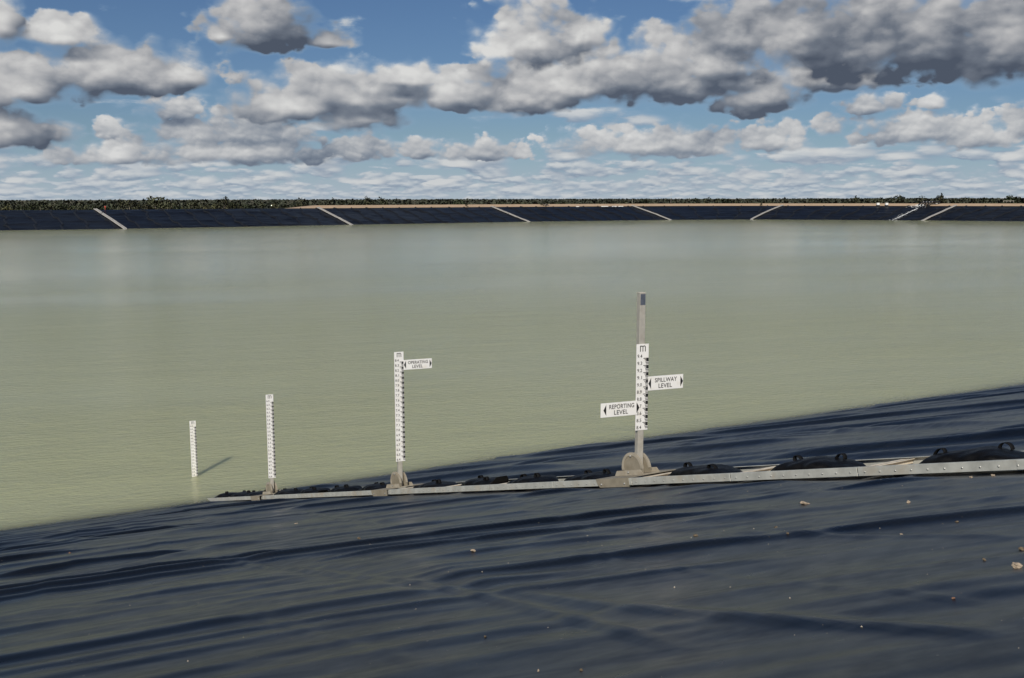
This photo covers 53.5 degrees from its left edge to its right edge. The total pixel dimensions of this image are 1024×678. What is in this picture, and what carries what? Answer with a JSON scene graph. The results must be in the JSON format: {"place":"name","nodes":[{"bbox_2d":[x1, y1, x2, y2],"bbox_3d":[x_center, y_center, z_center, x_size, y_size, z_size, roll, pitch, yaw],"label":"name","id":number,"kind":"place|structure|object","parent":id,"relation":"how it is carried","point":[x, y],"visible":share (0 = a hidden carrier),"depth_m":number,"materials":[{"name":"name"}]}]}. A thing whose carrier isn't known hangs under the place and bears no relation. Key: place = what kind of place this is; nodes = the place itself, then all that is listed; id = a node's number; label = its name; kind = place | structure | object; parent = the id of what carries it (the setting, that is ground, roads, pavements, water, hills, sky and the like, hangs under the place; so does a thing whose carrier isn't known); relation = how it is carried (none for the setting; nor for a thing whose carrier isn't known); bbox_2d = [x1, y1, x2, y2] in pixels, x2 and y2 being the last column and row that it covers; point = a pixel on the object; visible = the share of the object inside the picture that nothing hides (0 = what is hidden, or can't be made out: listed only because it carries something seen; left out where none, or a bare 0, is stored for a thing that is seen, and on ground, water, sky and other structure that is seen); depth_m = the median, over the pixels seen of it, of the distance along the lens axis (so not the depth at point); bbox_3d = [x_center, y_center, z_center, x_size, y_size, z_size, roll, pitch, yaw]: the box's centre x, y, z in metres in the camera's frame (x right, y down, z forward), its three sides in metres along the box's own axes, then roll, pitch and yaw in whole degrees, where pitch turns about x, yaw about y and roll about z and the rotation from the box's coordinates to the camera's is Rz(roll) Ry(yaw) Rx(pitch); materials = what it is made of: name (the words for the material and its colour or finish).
{"place":"outdoors","nodes":[
{"label":"outdoors","id":0,"kind":"place"},
{"bbox_2d":[15,198,1005,208],"bbox_3d":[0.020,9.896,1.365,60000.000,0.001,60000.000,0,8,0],"label":"ground","id":1,"kind":"structure","parent":0,"point":[418,200],"depth_m":6900.60,"materials":[{"name":"green plant"}]},
{"bbox_2d":[2,204,14,209],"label":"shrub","id":2,"kind":"object","parent":1,"relation":"on","point":[6,207],"visible":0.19,"depth_m":349.90,"materials":[{"name":"green plant"}]},
{"bbox_2d":[24,202,50,209],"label":"gum tree","id":3,"kind":"object","parent":1,"relation":"on","point":[44,207],"visible":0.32,"depth_m":348.16,"materials":[{"name":"green plant"}]},
{"bbox_2d":[52,202,66,209],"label":"gum tree","id":4,"kind":"object","parent":1,"relation":"on","point":[58,207],"visible":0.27,"depth_m":354.28,"materials":[{"name":"green plant"}]},
{"bbox_2d":[73,205,88,209],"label":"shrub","id":5,"kind":"object","parent":1,"relation":"on","point":[80,207],"visible":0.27,"depth_m":390.95,"materials":[{"name":"green plant"}]},
{"bbox_2d":[87,204,100,209],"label":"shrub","id":6,"kind":"object","parent":1,"relation":"on","point":[93,207],"visible":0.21,"depth_m":358.09,"materials":[{"name":"green plant"}]},
{"bbox_2d":[116,199,136,209],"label":"gum tree","id":7,"kind":"object","parent":1,"relation":"on","point":[127,205],"visible":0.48,"depth_m":371.73,"materials":[{"name":"green plant"}]},
{"bbox_2d":[133,202,142,209],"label":"gum tree","id":8,"kind":"object","parent":1,"relation":"on","point":[138,207],"visible":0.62,"depth_m":395.98,"materials":[{"name":"green plant"}]},
{"bbox_2d":[146,196,167,208],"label":"gum tree","id":9,"kind":"object","parent":1,"relation":"on","point":[152,201],"visible":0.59,"depth_m":372.69,"materials":[{"name":"green plant"}]},
{"bbox_2d":[155,201,177,208],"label":"gum tree","id":10,"kind":"object","parent":1,"relation":"on","point":[160,205],"visible":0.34,"depth_m":370.82,"materials":[{"name":"green plant"}]},
{"bbox_2d":[185,200,194,208],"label":"gum tree","id":11,"kind":"object","parent":1,"relation":"on","point":[190,203],"visible":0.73,"depth_m":399.06,"materials":[{"name":"green plant"}]},
{"bbox_2d":[194,203,207,208],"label":"gum tree","id":12,"kind":"object","parent":1,"relation":"on","point":[198,207],"visible":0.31,"depth_m":410.31,"materials":[{"name":"green plant"}]},
{"bbox_2d":[213,202,223,208],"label":"gum tree","id":13,"kind":"object","parent":1,"relation":"on","point":[219,206],"visible":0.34,"depth_m":404.16,"materials":[{"name":"green plant"}]},
{"bbox_2d":[219,196,231,208],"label":"gum tree","id":14,"kind":"object","parent":1,"relation":"on","point":[225,201],"visible":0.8,"depth_m":415.02,"materials":[{"name":"green plant"}]},
{"bbox_2d":[232,203,242,208],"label":"gum tree","id":15,"kind":"object","parent":1,"relation":"on","point":[236,206],"visible":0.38,"depth_m":427.92,"materials":[{"name":"green plant"}]},
{"bbox_2d":[242,204,254,208],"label":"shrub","id":16,"kind":"object","parent":1,"relation":"on","point":[247,207],"visible":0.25,"depth_m":429.41,"materials":[{"name":"green plant"}]},
{"bbox_2d":[293,198,304,206],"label":"gum tree","id":17,"kind":"object","parent":1,"relation":"on","point":[300,203],"visible":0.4,"depth_m":415.97,"materials":[{"name":"green plant"}]},
{"bbox_2d":[362,197,371,204],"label":"gum tree","id":18,"kind":"object","parent":1,"relation":"on","point":[367,201],"visible":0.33,"depth_m":429.82,"materials":[{"name":"green plant"}]},
{"bbox_2d":[380,199,387,204],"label":"gum tree","id":19,"kind":"object","parent":1,"relation":"on","point":[384,201],"visible":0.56,"depth_m":442.05,"materials":[{"name":"green plant"}]},
{"bbox_2d":[452,199,466,204],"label":"gum tree","id":20,"kind":"object","parent":1,"relation":"on","point":[460,203],"visible":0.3,"depth_m":462.92,"materials":[{"name":"green plant"}]},
{"bbox_2d":[0,197,1023,209],"bbox_3d":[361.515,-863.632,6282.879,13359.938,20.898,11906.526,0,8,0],"label":"woodland","id":21,"kind":"object","parent":1,"relation":"on","point":[283,203],"visible":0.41,"depth_m":627.40,"materials":[{"name":"green plant"}]},
{"bbox_2d":[853,195,861,202],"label":"gum tree","id":22,"kind":"object","parent":1,"relation":"on","point":[856,199],"visible":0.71,"depth_m":480.54,"materials":[{"name":"green plant"}]},
{"bbox_2d":[865,197,882,202],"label":"gum tree","id":23,"kind":"object","parent":1,"relation":"on","point":[873,201],"visible":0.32,"depth_m":501.87,"materials":[{"name":"green plant"}]},
{"bbox_2d":[887,194,907,202],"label":"gum tree","id":24,"kind":"object","parent":1,"relation":"on","point":[900,196],"visible":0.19,"depth_m":465.52,"materials":[{"name":"green plant"}]},
{"bbox_2d":[934,193,944,202],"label":"gum tree","id":25,"kind":"object","parent":1,"relation":"on","point":[939,197],"visible":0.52,"depth_m":455.24,"materials":[{"name":"green plant"}]},
{"bbox_2d":[979,197,997,202],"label":"gum tree","id":26,"kind":"object","parent":1,"relation":"on","point":[990,200],"visible":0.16,"depth_m":446.61,"materials":[{"name":"green plant"}]},
{"bbox_2d":[1002,196,1016,202],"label":"gum tree","id":27,"kind":"object","parent":1,"relation":"on","point":[1008,200],"visible":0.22,"depth_m":440.69,"materials":[{"name":"green plant"}]},
{"bbox_2d":[1006,195,1021,202],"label":"gum tree","id":28,"kind":"object","parent":1,"relation":"on","point":[1016,198],"visible":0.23,"depth_m":441.70,"materials":[{"name":"green plant"}]},
{"bbox_2d":[0,219,1023,530],"bbox_3d":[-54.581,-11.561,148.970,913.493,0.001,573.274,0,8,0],"label":"water","id":29,"kind":"structure","parent":0,"point":[126,355],"depth_m":64.95,"materials":[{"name":"green liquid"}]},
{"bbox_2d":[0,383,1023,677],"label":"slope liner","id":30,"kind":"object","parent":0,"point":[740,587],"visible":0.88,"depth_m":6.63,"materials":[{"name":"black plastic"}]},
{"bbox_2d":[189,421,197,476],"bbox_3d":[-10.197,3.949,32.550,0.948,2.727,0.727,-5,9,-33],"label":"staff gauge","id":31,"kind":"object","parent":30,"relation":"on","point":[193,444],"visible":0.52,"depth_m":32.43,"materials":[{"name":"metal"}]},
{"bbox_2d":[8,490,1018,676],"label":"grit","id":32,"kind":"object","parent":30,"relation":"on","point":[531,569],"visible":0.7,"depth_m":7.41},
{"bbox_2d":[202,451,1023,501],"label":"ballast ladder","id":33,"kind":"object","parent":30,"relation":"on","point":[890,466],"visible":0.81,"depth_m":12.01,"materials":[{"name":"metal"}]},
{"bbox_2d":[214,491,237,497],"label":"weight bag","id":34,"kind":"object","parent":33,"relation":"on","point":[227,494],"visible":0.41,"depth_m":29.74,"materials":[{"name":"black plastic"}]},
{"bbox_2d":[230,490,251,496],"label":"weight bag","id":35,"kind":"object","parent":33,"relation":"on","point":[243,493],"visible":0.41,"depth_m":28.56,"materials":[{"name":"black plastic"}]},
{"bbox_2d":[245,490,272,495],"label":"weight bag","id":36,"kind":"object","parent":33,"relation":"on","point":[254,493],"visible":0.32,"depth_m":27.37,"materials":[{"name":"black plastic"}]},
{"bbox_2d":[250,394,279,500],"bbox_3d":[-6.279,2.832,26.388,0.948,2.845,0.727,-5,9,-33],"label":"staff gauge","id":37,"kind":"object","parent":33,"relation":"attached to","point":[271,486],"visible":0.98,"depth_m":26.32,"materials":[{"name":"metal"}]},
{"bbox_2d":[274,488,303,494],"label":"weight bag","id":38,"kind":"object","parent":33,"relation":"on","point":[289,491],"visible":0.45,"depth_m":25.34,"materials":[{"name":"black plastic"}]},
{"bbox_2d":[298,486,329,493],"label":"weight bag","id":39,"kind":"object","parent":33,"relation":"on","point":[312,489],"visible":0.68,"depth_m":24.08,"materials":[{"name":"black plastic"}]},
{"bbox_2d":[328,484,361,491],"bbox_3d":[-3.754,3.410,22.800,0.628,0.428,1.155,-5,9,-34],"label":"weight bag","id":40,"kind":"object","parent":33,"relation":"on","point":[344,488],"visible":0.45,"depth_m":22.50,"materials":[{"name":"black plastic"}]},
{"bbox_2d":[358,482,396,490],"bbox_3d":[-2.829,3.179,21.389,0.638,0.411,1.212,-5,9,-33],"label":"weight bag","id":41,"kind":"object","parent":33,"relation":"on","point":[377,485],"visible":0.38,"depth_m":21.15,"materials":[{"name":"black plastic"}]},
{"bbox_2d":[371,352,431,495],"bbox_3d":[-2.183,1.700,20.276,1.136,2.949,0.727,-5,9,-33],"label":"staff gauge","id":42,"kind":"object","parent":33,"relation":"attached to","point":[398,479],"visible":1,"depth_m":20.16,"materials":[{"name":"metal"}]},
{"bbox_2d":[413,479,456,487],"bbox_3d":[-1.458,2.808,19.229,0.628,0.418,1.242,-5,9,-32],"label":"weight bag","id":43,"kind":"object","parent":33,"relation":"on","point":[437,483],"visible":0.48,"depth_m":18.97,"materials":[{"name":"black plastic"}]},
{"bbox_2d":[461,475,508,485],"bbox_3d":[-0.498,2.511,17.797,0.626,0.482,1.162,-7,10,-40],"label":"weight bag","id":44,"kind":"object","parent":33,"relation":"on","point":[482,480],"visible":0.64,"depth_m":17.45,"materials":[{"name":"black plastic"}]},
{"bbox_2d":[507,473,558,483],"bbox_3d":[0.329,2.319,16.423,0.634,0.396,1.112,-5,9,-33],"label":"weight bag","id":45,"kind":"object","parent":33,"relation":"on","point":[536,477],"visible":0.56,"depth_m":16.16,"materials":[{"name":"black plastic"}]},
{"bbox_2d":[564,469,615,480],"bbox_3d":[1.216,2.097,15.086,0.626,0.392,1.198,-5,9,-33],"label":"weight bag","id":46,"kind":"object","parent":33,"relation":"on","point":[591,475],"visible":0.44,"depth_m":14.92,"materials":[{"name":"black plastic"}]},
{"bbox_2d":[596,292,682,487],"bbox_3d":[1.761,0.728,14.084,1.264,2.759,0.727,-5,9,-33],"label":"staff gauge","id":47,"kind":"object","parent":33,"relation":"attached to","point":[636,463],"visible":1,"depth_m":14.04,"materials":[{"name":"metal"}]},
{"bbox_2d":[668,462,742,475],"bbox_3d":[2.486,1.755,13.128,0.629,0.402,1.230,-6,10,-38],"label":"weight bag","id":48,"kind":"object","parent":33,"relation":"on","point":[690,469],"visible":0.55,"depth_m":12.93,"materials":[{"name":"black plastic"}]},
{"bbox_2d":[771,453,865,470],"bbox_3d":[3.470,1.478,11.594,0.622,0.433,1.251,-5,9,-32],"label":"weight bag","id":49,"kind":"object","parent":33,"relation":"on","point":[820,462],"visible":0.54,"depth_m":11.39,"materials":[{"name":"black plastic"}]},
{"bbox_2d":[919,442,1023,463],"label":"weight bag","id":50,"kind":"object","parent":33,"relation":"on","point":[998,452],"visible":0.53,"depth_m":9.76,"materials":[{"name":"black plastic"}]},
{"bbox_2d":[1011,562,1022,567],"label":"stone","id":51,"kind":"object","parent":30,"relation":"on","point":[1016,565],"visible":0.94,"depth_m":4.78,"materials":[{"name":"beige stone"}]},
{"bbox_2d":[0,0,1023,199],"label":"sky","id":52,"kind":"structure","parent":0,"point":[100,99],"materials":[{"name":"blue"}]},
{"bbox_2d":[292,203,1023,207],"bbox_3d":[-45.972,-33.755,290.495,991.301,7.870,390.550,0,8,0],"label":"embankment","id":53,"kind":"structure","parent":0,"point":[708,204],"depth_m":422.88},
{"bbox_2d":[0,205,1023,229],"bbox_3d":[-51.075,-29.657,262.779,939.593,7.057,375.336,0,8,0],"label":"bank liner","id":54,"kind":"object","parent":53,"relation":"on","point":[51,219],"visible":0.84,"depth_m":387.46,"materials":[{"name":"black plastic"}]},
{"bbox_2d":[94,208,126,228],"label":"ballast strip","id":55,"kind":"object","parent":54,"relation":"on","point":[110,218],"visible":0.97,"depth_m":316.72,"materials":[{"name":"grey concrete"}]},
{"bbox_2d":[317,207,352,224],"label":"ballast strip","id":56,"kind":"object","parent":54,"relation":"on","point":[335,216],"visible":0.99,"depth_m":359.94,"materials":[{"name":"grey concrete"}]},
{"bbox_2d":[491,206,529,221],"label":"ballast strip","id":57,"kind":"object","parent":54,"relation":"on","point":[510,213],"visible":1,"depth_m":401.79,"materials":[{"name":"grey concrete"}]},
{"bbox_2d":[631,205,670,219],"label":"ballast strip","id":58,"kind":"object","parent":54,"relation":"on","point":[651,212],"visible":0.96,"depth_m":430.51,"materials":[{"name":"grey concrete"}]},
{"bbox_2d":[750,205,782,219],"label":"ballast strip","id":59,"kind":"object","parent":54,"relation":"on","point":[765,212],"visible":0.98,"depth_m":435.52,"materials":[{"name":"grey concrete"}]},
{"bbox_2d":[922,205,956,220],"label":"ballast strip","id":60,"kind":"object","parent":54,"relation":"on","point":[939,212],"visible":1,"depth_m":408.36,"materials":[{"name":"grey concrete"}]}
]}

